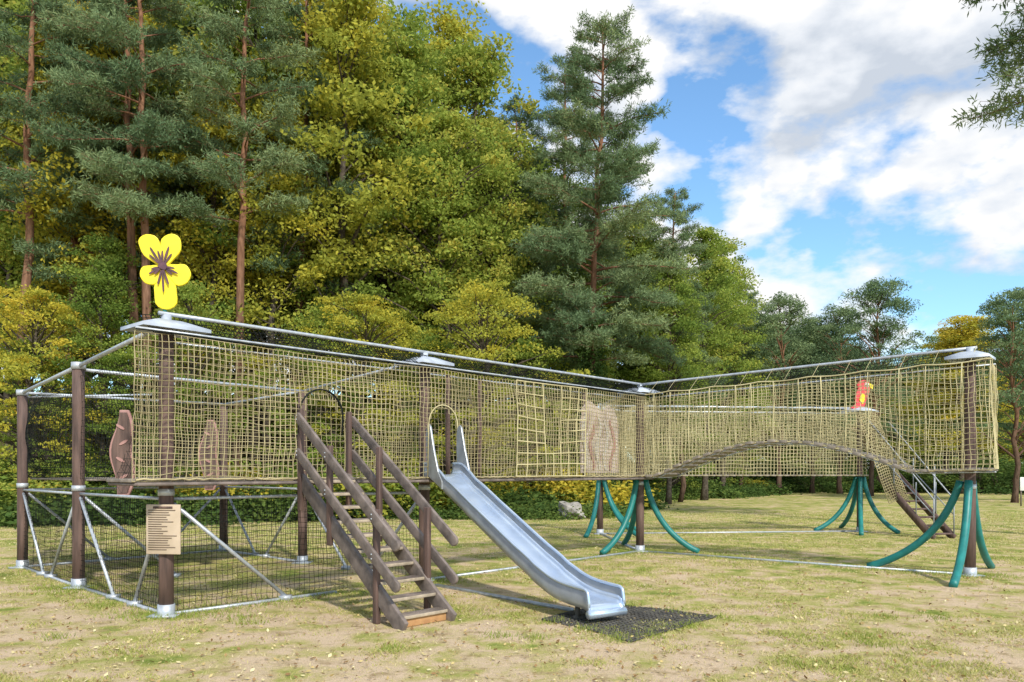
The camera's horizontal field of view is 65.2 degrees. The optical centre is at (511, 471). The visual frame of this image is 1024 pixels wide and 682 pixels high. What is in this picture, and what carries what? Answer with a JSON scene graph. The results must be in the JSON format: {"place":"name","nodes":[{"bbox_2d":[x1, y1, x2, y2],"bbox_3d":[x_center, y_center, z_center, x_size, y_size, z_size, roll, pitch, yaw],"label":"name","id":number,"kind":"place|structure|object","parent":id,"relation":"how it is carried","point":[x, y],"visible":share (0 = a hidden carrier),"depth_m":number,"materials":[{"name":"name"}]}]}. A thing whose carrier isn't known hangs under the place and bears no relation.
{"place":"outdoors","nodes":[
{"label":"outdoors","id":0,"kind":"place"},
{"bbox_2d":[108,478,653,485],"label":"deck beams","id":1,"kind":"structure","parent":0,"point":[267,482],"depth_m":10.15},
{"bbox_2d":[0,395,1023,681],"bbox_3d":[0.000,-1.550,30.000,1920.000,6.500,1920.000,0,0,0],"label":"ground","id":2,"kind":"structure","parent":0,"point":[328,641],"depth_m":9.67,"materials":[{"name":"plant"}]},
{"bbox_2d":[0,0,62,414],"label":"forest tree","id":3,"kind":"object","parent":2,"relation":"on","point":[4,2],"visible":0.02,"depth_m":40.25,"materials":[{"name":"green plant"}]},
{"bbox_2d":[0,85,63,461],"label":"autumn tree","id":4,"kind":"object","parent":2,"relation":"on","point":[7,277],"visible":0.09,"depth_m":36.61,"materials":[{"name":"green plant"}]},
{"bbox_2d":[0,337,99,488],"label":"green tree","id":5,"kind":"object","parent":2,"relation":"on","point":[13,420],"visible":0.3,"depth_m":28.25,"materials":[{"name":"green plant"}]},
{"bbox_2d":[0,284,118,485],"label":"autumn tree","id":6,"kind":"object","parent":2,"relation":"on","point":[24,300],"visible":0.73,"depth_m":28.05,"materials":[{"name":"yellow plant"}]},
{"bbox_2d":[0,0,135,440],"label":"deciduous tree","id":7,"kind":"object","parent":2,"relation":"on","point":[18,266],"visible":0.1,"depth_m":35.04,"materials":[{"name":"green plant"}]},
{"bbox_2d":[0,0,137,388],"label":"pine tree","id":8,"kind":"object","parent":2,"relation":"on","point":[28,109],"visible":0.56,"depth_m":30.69,"materials":[{"name":"green plant"}]},
{"bbox_2d":[0,0,174,458],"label":"pine tree","id":9,"kind":"object","parent":2,"relation":"on","point":[45,273],"visible":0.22,"depth_m":31.86,"materials":[{"name":"green plant"}]},
{"bbox_2d":[0,24,174,456],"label":"autumn tree","id":10,"kind":"object","parent":2,"relation":"on","point":[40,218],"visible":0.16,"depth_m":32.11,"materials":[{"name":"green plant"}]},
{"bbox_2d":[0,21,178,382],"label":"forest tree","id":11,"kind":"object","parent":2,"relation":"on","point":[2,273],"depth_m":39.55,"materials":[{"name":"green plant"}]},
{"bbox_2d":[36,231,156,487],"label":"deciduous tree","id":12,"kind":"object","parent":2,"relation":"on","point":[103,274],"visible":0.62,"depth_m":29.48,"materials":[{"name":"green plant"}]},
{"bbox_2d":[8,0,206,415],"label":"autumn tree","id":13,"kind":"object","parent":2,"relation":"on","point":[109,54],"visible":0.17,"depth_m":32.31,"materials":[{"name":"green plant"}]},
{"bbox_2d":[22,0,201,463],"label":"pine tree","id":14,"kind":"object","parent":2,"relation":"on","point":[130,221],"visible":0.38,"depth_m":30.16,"materials":[{"name":"green plant"}]},
{"bbox_2d":[39,0,230,493],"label":"pine tree","id":15,"kind":"object","parent":2,"relation":"on","point":[148,130],"visible":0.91,"depth_m":29.12,"materials":[{"name":"green plant"}]},
{"bbox_2d":[85,353,205,501],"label":"green tree","id":16,"kind":"object","parent":2,"relation":"on","point":[115,360],"visible":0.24,"depth_m":28.43,"materials":[{"name":"green plant"}]},
{"bbox_2d":[108,0,247,448],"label":"pine tree","id":17,"kind":"object","parent":2,"relation":"on","point":[171,112],"visible":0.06,"depth_m":34.84,"materials":[{"name":"green plant"}]},
{"bbox_2d":[85,280,288,495],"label":"green tree","id":18,"kind":"object","parent":2,"relation":"on","point":[183,293],"visible":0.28,"depth_m":28.68,"materials":[{"name":"green plant"}]},
{"bbox_2d":[104,1,276,390],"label":"forest tree","id":19,"kind":"object","parent":2,"relation":"on","point":[156,23],"visible":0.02,"depth_m":41.29,"materials":[{"name":"green plant"}]},
{"bbox_2d":[80,0,311,455],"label":"deciduous tree","id":20,"kind":"object","parent":2,"relation":"on","point":[235,51],"visible":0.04,"depth_m":34.52,"materials":[{"name":"green plant"}]},
{"bbox_2d":[129,76,290,420],"bbox_3d":[-12.502,-7.360,32.737,6.524,17.276,5.514,0,0,-34],"label":"autumn tree","id":21,"kind":"object","parent":2,"relation":"on","point":[195,264],"visible":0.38,"depth_m":32.15,"materials":[{"name":"green plant"}]},
{"bbox_2d":[154,0,330,485],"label":"pine tree","id":22,"kind":"object","parent":2,"relation":"on","point":[227,29],"visible":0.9,"depth_m":30.53,"materials":[{"name":"green plant"}]},
{"bbox_2d":[139,0,385,476],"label":"deciduous tree","id":23,"kind":"object","parent":2,"relation":"on","point":[241,5],"visible":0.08,"depth_m":34.56,"materials":[{"name":"green plant"}]},
{"bbox_2d":[179,97,356,476],"bbox_3d":[-10.230,-7.209,33.072,8.016,17.214,6.759,0,0,-9],"label":"autumn tree","id":24,"kind":"object","parent":2,"relation":"on","point":[272,280],"visible":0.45,"depth_m":32.36,"materials":[{"name":"green plant"}]},
{"bbox_2d":[219,2,376,423],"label":"forest tree","id":25,"kind":"object","parent":2,"relation":"on","point":[292,143],"depth_m":42.08,"materials":[{"name":"green plant"}]},
{"bbox_2d":[226,0,401,486],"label":"pine tree","id":26,"kind":"object","parent":2,"relation":"on","point":[297,8],"visible":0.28,"depth_m":33.76,"materials":[{"name":"green plant"}]},
{"bbox_2d":[233,302,407,492],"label":"green tree","id":27,"kind":"object","parent":2,"relation":"on","point":[318,311],"visible":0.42,"depth_m":29.51,"materials":[{"name":"green plant"}]},
{"bbox_2d":[239,0,411,470],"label":"autumn tree","id":28,"kind":"object","parent":2,"relation":"on","point":[308,252],"visible":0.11,"depth_m":35.67,"materials":[{"name":"green plant"}]},
{"bbox_2d":[223,0,452,467],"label":"autumn tree","id":29,"kind":"object","parent":2,"relation":"on","point":[336,31],"visible":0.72,"depth_m":32.48,"materials":[{"name":"green plant"}]},
{"bbox_2d":[284,290,441,474],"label":"autumn tree","id":30,"kind":"object","parent":2,"relation":"on","point":[373,313],"visible":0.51,"depth_m":29.73,"materials":[{"name":"yellow plant"}]},
{"bbox_2d":[294,408,458,630],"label":"wooden staircase","id":31,"kind":"structure","parent":2,"relation":"on","point":[442,609],"depth_m":9.51,"materials":[{"name":"brown wood"}]},
{"bbox_2d":[290,45,498,413],"bbox_3d":[-5.554,-10.643,39.794,11.163,21.026,8.885,0,0,-21],"label":"deciduous tree","id":32,"kind":"object","parent":2,"relation":"on","point":[434,75],"visible":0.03,"depth_m":38.08,"materials":[{"name":"green plant"}]},
{"bbox_2d":[309,21,482,468],"bbox_3d":[-5.116,-9.239,35.826,8.761,20.698,7.670,0,0,4],"label":"deciduous tree","id":33,"kind":"object","parent":2,"relation":"on","point":[405,66],"visible":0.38,"depth_m":34.90,"materials":[{"name":"green plant"}]},
{"bbox_2d":[279,0,513,440],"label":"deciduous tree","id":34,"kind":"object","parent":2,"relation":"on","point":[410,22],"visible":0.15,"depth_m":35.89,"materials":[{"name":"green plant"}]},
{"bbox_2d":[355,336,475,493],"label":"green tree","id":35,"kind":"object","parent":2,"relation":"on","point":[425,342],"visible":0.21,"depth_m":31.36,"materials":[{"name":"green plant"}]},
{"bbox_2d":[344,104,513,472],"bbox_3d":[-3.317,-7.176,35.303,7.620,17.559,7.546,0,0,-4],"label":"deciduous tree","id":36,"kind":"object","parent":2,"relation":"on","point":[443,205],"visible":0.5,"depth_m":33.89,"materials":[{"name":"green plant"}]},
{"bbox_2d":[373,30,566,461],"bbox_3d":[-1.439,-9.740,37.820,9.126,21.560,7.989,0,0,-44],"label":"deciduous tree","id":37,"kind":"object","parent":2,"relation":"on","point":[471,60],"visible":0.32,"depth_m":37.27,"materials":[{"name":"green plant"}]},
{"bbox_2d":[409,0,532,433],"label":"autumn tree","id":38,"kind":"object","parent":2,"relation":"on","point":[454,27],"visible":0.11,"depth_m":42.74,"materials":[{"name":"green plant"}]},
{"bbox_2d":[376,138,573,473],"bbox_3d":[-1.674,-7.021,37.586,8.985,16.924,7.151,0,0,20],"label":"deciduous tree","id":39,"kind":"object","parent":2,"relation":"on","point":[505,274],"visible":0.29,"depth_m":35.90,"materials":[{"name":"green plant"}]},
{"bbox_2d":[391,278,593,517],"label":"autumn tree","id":40,"kind":"object","parent":2,"relation":"on","point":[477,296],"visible":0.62,"depth_m":28.75,"materials":[{"name":"yellow plant"}]},
{"bbox_2d":[8,333,982,617],"bbox_3d":[1.734,-0.015,15.965,20.832,3.530,10.473,0,0,-25],"label":"steel frame","id":41,"kind":"object","parent":2,"relation":"on","point":[162,609],"visible":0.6,"depth_m":12.59,"materials":[{"name":"metal"}]},
{"bbox_2d":[109,410,134,494],"bbox_3d":[-5.231,-0.255,10.749,0.333,1.150,0.050,0,0,-6],"label":"carved panel","id":42,"kind":"object","parent":41,"relation":"attached to","point":[132,426],"visible":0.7,"depth_m":10.73,"materials":[{"name":"pink paint"}]},
{"bbox_2d":[111,412,131,492],"bbox_3d":[-5.229,-0.255,10.719,0.267,1.081,0.020,0,0,-6],"label":"carved panel face","id":43,"kind":"object","parent":42,"relation":"attached to","point":[117,449],"visible":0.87,"depth_m":10.71},
{"bbox_2d":[199,420,219,489],"bbox_3d":[-4.961,-0.275,13.099,0.333,1.150,0.050,0,0,-6],"label":"carved panel","id":44,"kind":"object","parent":41,"relation":"attached to","point":[214,487],"visible":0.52,"depth_m":13.09,"materials":[{"name":"pink paint"}]},
{"bbox_2d":[200,422,215,487],"bbox_3d":[-4.959,-0.275,13.069,0.267,1.081,0.020,0,0,-6],"label":"carved panel face","id":45,"kind":"object","parent":44,"relation":"attached to","point":[213,440],"visible":0.59,"depth_m":13.06},
{"bbox_2d":[17,332,975,604],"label":"posts","id":46,"kind":"object","parent":41,"relation":"on","point":[165,578],"visible":0.55,"depth_m":13.00,"materials":[{"name":"brown wood"}]},
{"bbox_2d":[30,477,229,480],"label":"cage floor boards","id":47,"kind":"object","parent":46,"relation":"on","point":[95,479],"visible":0.33,"depth_m":13.35,"materials":[{"name":"brown wood"}]},
{"bbox_2d":[146,504,180,553],"bbox_3d":[-4.056,0.670,9.358,0.421,0.580,0.112,0,0,7],"label":"information sign","id":48,"kind":"object","parent":46,"relation":"attached to","point":[163,528],"visible":1,"depth_m":9.31,"materials":[{"name":"paper"}]},
{"bbox_2d":[23,314,990,610],"bbox_3d":[-0.468,-0.189,13.078,16.454,3.692,8.499,0,0,0],"label":"black netting","id":49,"kind":"object","parent":41,"relation":"attached to","point":[253,490],"visible":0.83,"depth_m":12.22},
{"bbox_2d":[120,314,995,412],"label":"corner plates","id":50,"kind":"object","parent":41,"relation":"on","point":[165,321],"visible":0.69,"depth_m":12.09,"materials":[{"name":"metal"}]},
{"bbox_2d":[138,234,190,311],"bbox_3d":[-4.087,-2.268,9.421,0.573,1.076,0.112,0,0,-14],"label":"flower ornament","id":51,"kind":"object","parent":50,"relation":"on","point":[164,276],"visible":0.99,"depth_m":9.40,"materials":[{"name":"yellow paint"}]},
{"bbox_2d":[135,311,995,413],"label":"ridge tubes","id":52,"kind":"object","parent":50,"relation":"on","point":[177,315],"visible":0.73,"depth_m":13.39,"materials":[{"name":"metal"}]},
{"bbox_2d":[851,380,872,408],"bbox_3d":[9.865,-2.189,22.585,0.665,0.819,0.090,0,0,-6],"label":"parrot ornament","id":53,"kind":"object","parent":50,"relation":"on","point":[859,398],"visible":0.69,"depth_m":22.56,"materials":[{"name":"red paint"}]},
{"bbox_2d":[0,547,1022,672],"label":"grass tufts","id":54,"kind":"object","parent":2,"relation":"on","point":[139,614],"visible":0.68,"depth_m":9.94,"materials":[{"name":"plant"}]},
{"bbox_2d":[0,437,1023,528],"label":"undergrowth","id":55,"kind":"object","parent":2,"relation":"on","point":[533,503],"visible":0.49,"depth_m":30.79,"materials":[{"name":"green plant"}]},
{"bbox_2d":[0,514,1023,681],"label":"fallen leaves","id":56,"kind":"object","parent":2,"relation":"on","point":[535,665],"visible":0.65,"depth_m":8.26,"materials":[{"name":"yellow plant"}]},
{"bbox_2d":[424,424,626,619],"bbox_3d":[-0.027,0.516,10.653,0.560,2.468,4.130,0,0,-33],"label":"playground slide","id":57,"kind":"object","parent":2,"relation":"on","point":[534,555],"visible":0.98,"depth_m":10.40,"materials":[{"name":"metal"}]},
{"bbox_2d":[468,340,586,495],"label":"green tree","id":58,"kind":"object","parent":2,"relation":"on","point":[538,365],"visible":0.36,"depth_m":34.62,"materials":[{"name":"green plant"}]},
{"bbox_2d":[474,91,584,459],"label":"pine tree","id":59,"kind":"object","parent":2,"relation":"on","point":[528,120],"visible":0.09,"depth_m":39.80,"materials":[{"name":"green plant"}]},
{"bbox_2d":[506,176,632,460],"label":"deciduous tree","id":60,"kind":"object","parent":2,"relation":"on","point":[579,206],"visible":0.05,"depth_m":42.93,"materials":[{"name":"green plant"}]},
{"bbox_2d":[558,501,585,518],"bbox_3d":[2.191,1.521,28.964,0.957,0.912,0.926,0,0,-17],"label":"pale boulder","id":61,"kind":"object","parent":2,"relation":"on","point":[568,506],"visible":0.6,"depth_m":28.73,"materials":[{"name":"stone"}]},
{"bbox_2d":[512,53,635,470],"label":"pine tree","id":62,"kind":"object","parent":2,"relation":"on","point":[551,138],"visible":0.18,"depth_m":42.32,"materials":[{"name":"green plant"}]},
{"bbox_2d":[495,208,661,462],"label":"forest tree","id":63,"kind":"object","parent":2,"relation":"on","point":[588,286],"visible":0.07,"depth_m":41.17,"materials":[{"name":"green plant"}]},
{"bbox_2d":[538,356,622,462],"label":"green tree","id":64,"kind":"object","parent":2,"relation":"on","point":[607,364],"visible":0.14,"depth_m":41.47,"materials":[{"name":"green plant"}]},
{"bbox_2d":[499,263,662,450],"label":"forest tree","id":65,"kind":"object","parent":2,"relation":"on","point":[627,377],"visible":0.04,"depth_m":43.37,"materials":[{"name":"green plant"}]},
{"bbox_2d":[497,4,698,506],"bbox_3d":[3.684,-9.399,36.163,9.329,22.528,9.080,0,0,-1],"label":"pine tree","id":66,"kind":"object","parent":2,"relation":"on","point":[613,178],"visible":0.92,"depth_m":34.96,"materials":[{"name":"green plant"}]},
{"bbox_2d":[541,223,680,441],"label":"forest tree","id":67,"kind":"object","parent":2,"relation":"on","point":[625,328],"visible":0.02,"depth_m":45.52,"materials":[{"name":"green plant"}]},
{"bbox_2d":[542,605,716,641],"bbox_3d":[1.231,1.685,9.152,1.527,0.029,1.865,0,0,41],"label":"rubber safety mat","id":68,"kind":"object","parent":2,"relation":"on","point":[641,613],"visible":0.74,"depth_m":9.04,"materials":[{"name":"rubber"}]},
{"bbox_2d":[600,232,701,484],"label":"forest tree","id":69,"kind":"object","parent":2,"relation":"on","point":[627,370],"visible":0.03,"depth_m":45.30,"materials":[{"name":"green plant"}]},
{"bbox_2d":[602,213,718,472],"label":"deciduous tree","id":70,"kind":"object","parent":2,"relation":"on","point":[644,244],"visible":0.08,"depth_m":45.03,"materials":[{"name":"green plant"}]},
{"bbox_2d":[617,258,718,503],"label":"deciduous tree","id":71,"kind":"object","parent":2,"relation":"on","point":[689,324],"visible":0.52,"depth_m":41.41,"materials":[{"name":"green plant"}]},
{"bbox_2d":[613,185,726,501],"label":"pine tree","id":72,"kind":"object","parent":2,"relation":"on","point":[668,247],"visible":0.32,"depth_m":44.11,"materials":[{"name":"green plant"}]},
{"bbox_2d":[646,397,716,490],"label":"green tree","id":73,"kind":"object","parent":2,"relation":"on","point":[673,484],"visible":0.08,"depth_m":49.55,"materials":[{"name":"green plant"}]},
{"bbox_2d":[659,226,761,499],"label":"deciduous tree","id":74,"kind":"object","parent":2,"relation":"on","point":[705,233],"visible":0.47,"depth_m":47.53,"materials":[{"name":"green plant"}]},
{"bbox_2d":[673,236,783,486],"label":"deciduous tree","id":75,"kind":"object","parent":2,"relation":"on","point":[717,351],"visible":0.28,"depth_m":54.42,"materials":[{"name":"green plant"}]},
{"bbox_2d":[686,384,770,483],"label":"green tree","id":76,"kind":"object","parent":2,"relation":"on","point":[738,463],"visible":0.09,"depth_m":60.31,"materials":[{"name":"green plant"}]},
{"bbox_2d":[683,273,782,479],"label":"forest tree","id":77,"kind":"object","parent":2,"relation":"on","point":[746,369],"visible":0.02,"depth_m":65.82,"materials":[{"name":"green plant"}]},
{"bbox_2d":[702,306,778,480],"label":"autumn tree","id":78,"kind":"object","parent":2,"relation":"on","point":[744,386],"visible":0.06,"depth_m":65.43,"materials":[{"name":"green plant"}]},
{"bbox_2d":[725,280,779,485],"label":"pine tree","id":79,"kind":"object","parent":2,"relation":"on","point":[748,352],"visible":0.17,"depth_m":60.84,"materials":[{"name":"green plant"}]},
{"bbox_2d":[734,402,824,478],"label":"forest tree","id":80,"kind":"object","parent":2,"relation":"on","point":[770,451],"visible":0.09,"depth_m":74.89,"materials":[{"name":"green plant"}]},
{"bbox_2d":[728,291,841,494],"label":"round crowned pine","id":81,"kind":"object","parent":2,"relation":"on","point":[775,325],"visible":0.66,"depth_m":58.97,"materials":[{"name":"green plant"}]},
{"bbox_2d":[584,477,994,587],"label":"teal bowed legs","id":82,"kind":"object","parent":2,"relation":"on","point":[927,535],"visible":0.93,"depth_m":16.67,"materials":[{"name":"metal"}]},
{"bbox_2d":[106,439,997,482],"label":"deck planks","id":83,"kind":"object","parent":82,"relation":"on","point":[830,446],"visible":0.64,"depth_m":14.22,"materials":[{"name":"wood"}]},
{"bbox_2d":[132,330,648,481],"bbox_3d":[-0.871,-0.730,13.044,0.910,1.696,10.731,0,0,42],"label":"rope netting","id":84,"kind":"object","parent":83,"relation":"on","point":[234,477],"visible":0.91,"depth_m":11.27,"materials":[{"name":"fabric"}]},
{"bbox_2d":[427,380,587,476],"bbox_3d":[0.073,-0.732,13.440,0.100,1.643,3.922,0,0,42],"label":"climbing rope ladder net","id":85,"kind":"object","parent":84,"relation":"attached to","point":[536,442],"visible":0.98,"depth_m":13.98,"materials":[{"name":"fabric"}]},
{"bbox_2d":[580,399,617,472],"bbox_3d":[1.729,-0.689,15.749,0.030,1.418,1.250,0,0,42],"label":"painted mural panel","id":86,"kind":"object","parent":83,"relation":"on","point":[612,417],"visible":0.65,"depth_m":15.74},
{"bbox_2d":[587,346,998,476],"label":"rope net bridge side","id":87,"kind":"structure","parent":83,"relation":"on","point":[653,455],"depth_m":15.03,"materials":[{"name":"fabric"}]},
{"bbox_2d":[645,443,995,477],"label":"bridge cables","id":88,"kind":"object","parent":83,"relation":"on","point":[801,444],"visible":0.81,"depth_m":14.99,"materials":[{"name":"metal"}]},
{"bbox_2d":[754,324,852,454],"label":"forest tree","id":89,"kind":"object","parent":2,"relation":"on","point":[791,328],"visible":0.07,"depth_m":83.39,"materials":[{"name":"plant"}]},
{"bbox_2d":[769,316,865,492],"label":"round crowned pine","id":90,"kind":"object","parent":2,"relation":"on","point":[812,486],"visible":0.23,"depth_m":63.01,"materials":[{"name":"green plant"}]},
{"bbox_2d":[786,303,893,493],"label":"round crowned pine","id":91,"kind":"object","parent":2,"relation":"on","point":[843,312],"visible":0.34,"depth_m":61.23,"materials":[{"name":"green plant"}]},
{"bbox_2d":[782,390,903,470],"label":"forest tree","id":92,"kind":"object","parent":2,"relation":"on","point":[843,458],"visible":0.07,"depth_m":73.03,"materials":[{"name":"green plant"}]},
{"bbox_2d":[809,275,946,495],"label":"round crowned pine","id":93,"kind":"object","parent":2,"relation":"on","point":[875,291],"visible":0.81,"depth_m":55.80,"materials":[{"name":"green plant"}]},
{"bbox_2d":[847,395,942,467],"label":"forest tree","id":94,"kind":"object","parent":2,"relation":"on","point":[902,442],"visible":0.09,"depth_m":78.49,"materials":[{"name":"green plant"}]},
{"bbox_2d":[857,412,956,538],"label":"steps with handrails","id":95,"kind":"structure","parent":2,"relation":"on","point":[891,489],"depth_m":21.40,"materials":[{"name":"brown wood"}]},
{"bbox_2d":[870,357,955,459],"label":"forest tree","id":96,"kind":"object","parent":2,"relation":"on","point":[916,390],"visible":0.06,"depth_m":83.61,"materials":[{"name":"plant"}]},
{"bbox_2d":[886,404,956,462],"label":"forest tree","id":97,"kind":"object","parent":2,"relation":"on","point":[929,440],"visible":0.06,"depth_m":81.24,"materials":[{"name":"green plant"}]},
{"bbox_2d":[901,325,990,492],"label":"autumn tree","id":98,"kind":"object","parent":2,"relation":"on","point":[932,407],"visible":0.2,"depth_m":65.80,"materials":[{"name":"yellow plant"}]},
{"bbox_2d":[896,314,1020,493],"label":"autumn tree","id":99,"kind":"object","parent":2,"relation":"on","point":[965,326],"visible":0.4,"depth_m":61.32,"materials":[{"name":"yellow plant"}]},
{"bbox_2d":[911,402,1023,466],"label":"forest tree","id":100,"kind":"object","parent":2,"relation":"on","point":[1006,454],"visible":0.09,"depth_m":77.06,"materials":[{"name":"green plant"}]},
{"bbox_2d":[929,326,1014,492],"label":"autumn tree","id":101,"kind":"object","parent":2,"relation":"on","point":[978,476],"visible":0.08,"depth_m":63.70,"materials":[{"name":"yellow plant"}]},
{"bbox_2d":[936,290,1023,502],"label":"round crowned pine","id":102,"kind":"object","parent":2,"relation":"on","point":[1002,313],"visible":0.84,"depth_m":43.92,"materials":[{"name":"green plant"}]},
{"bbox_2d":[952,0,1023,131],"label":"pine tree","id":103,"kind":"object","parent":2,"relation":"on","point":[1007,76],"visible":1,"depth_m":21.85,"materials":[{"name":"green plant"}]},
{"bbox_2d":[954,286,1023,447],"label":"round crowned pine","id":104,"kind":"object","parent":2,"relation":"on","point":[1005,439],"visible":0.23,"depth_m":47.07,"materials":[{"name":"green plant"}]},
{"bbox_2d":[979,396,1023,462],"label":"forest tree","id":105,"kind":"object","parent":2,"relation":"on","point":[1010,451],"visible":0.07,"depth_m":78.74,"materials":[{"name":"green plant"}]},
{"bbox_2d":[1,0,1023,467],"label":"sky","id":106,"kind":"structure","parent":0,"point":[821,136],"materials":[{"name":"blue"}]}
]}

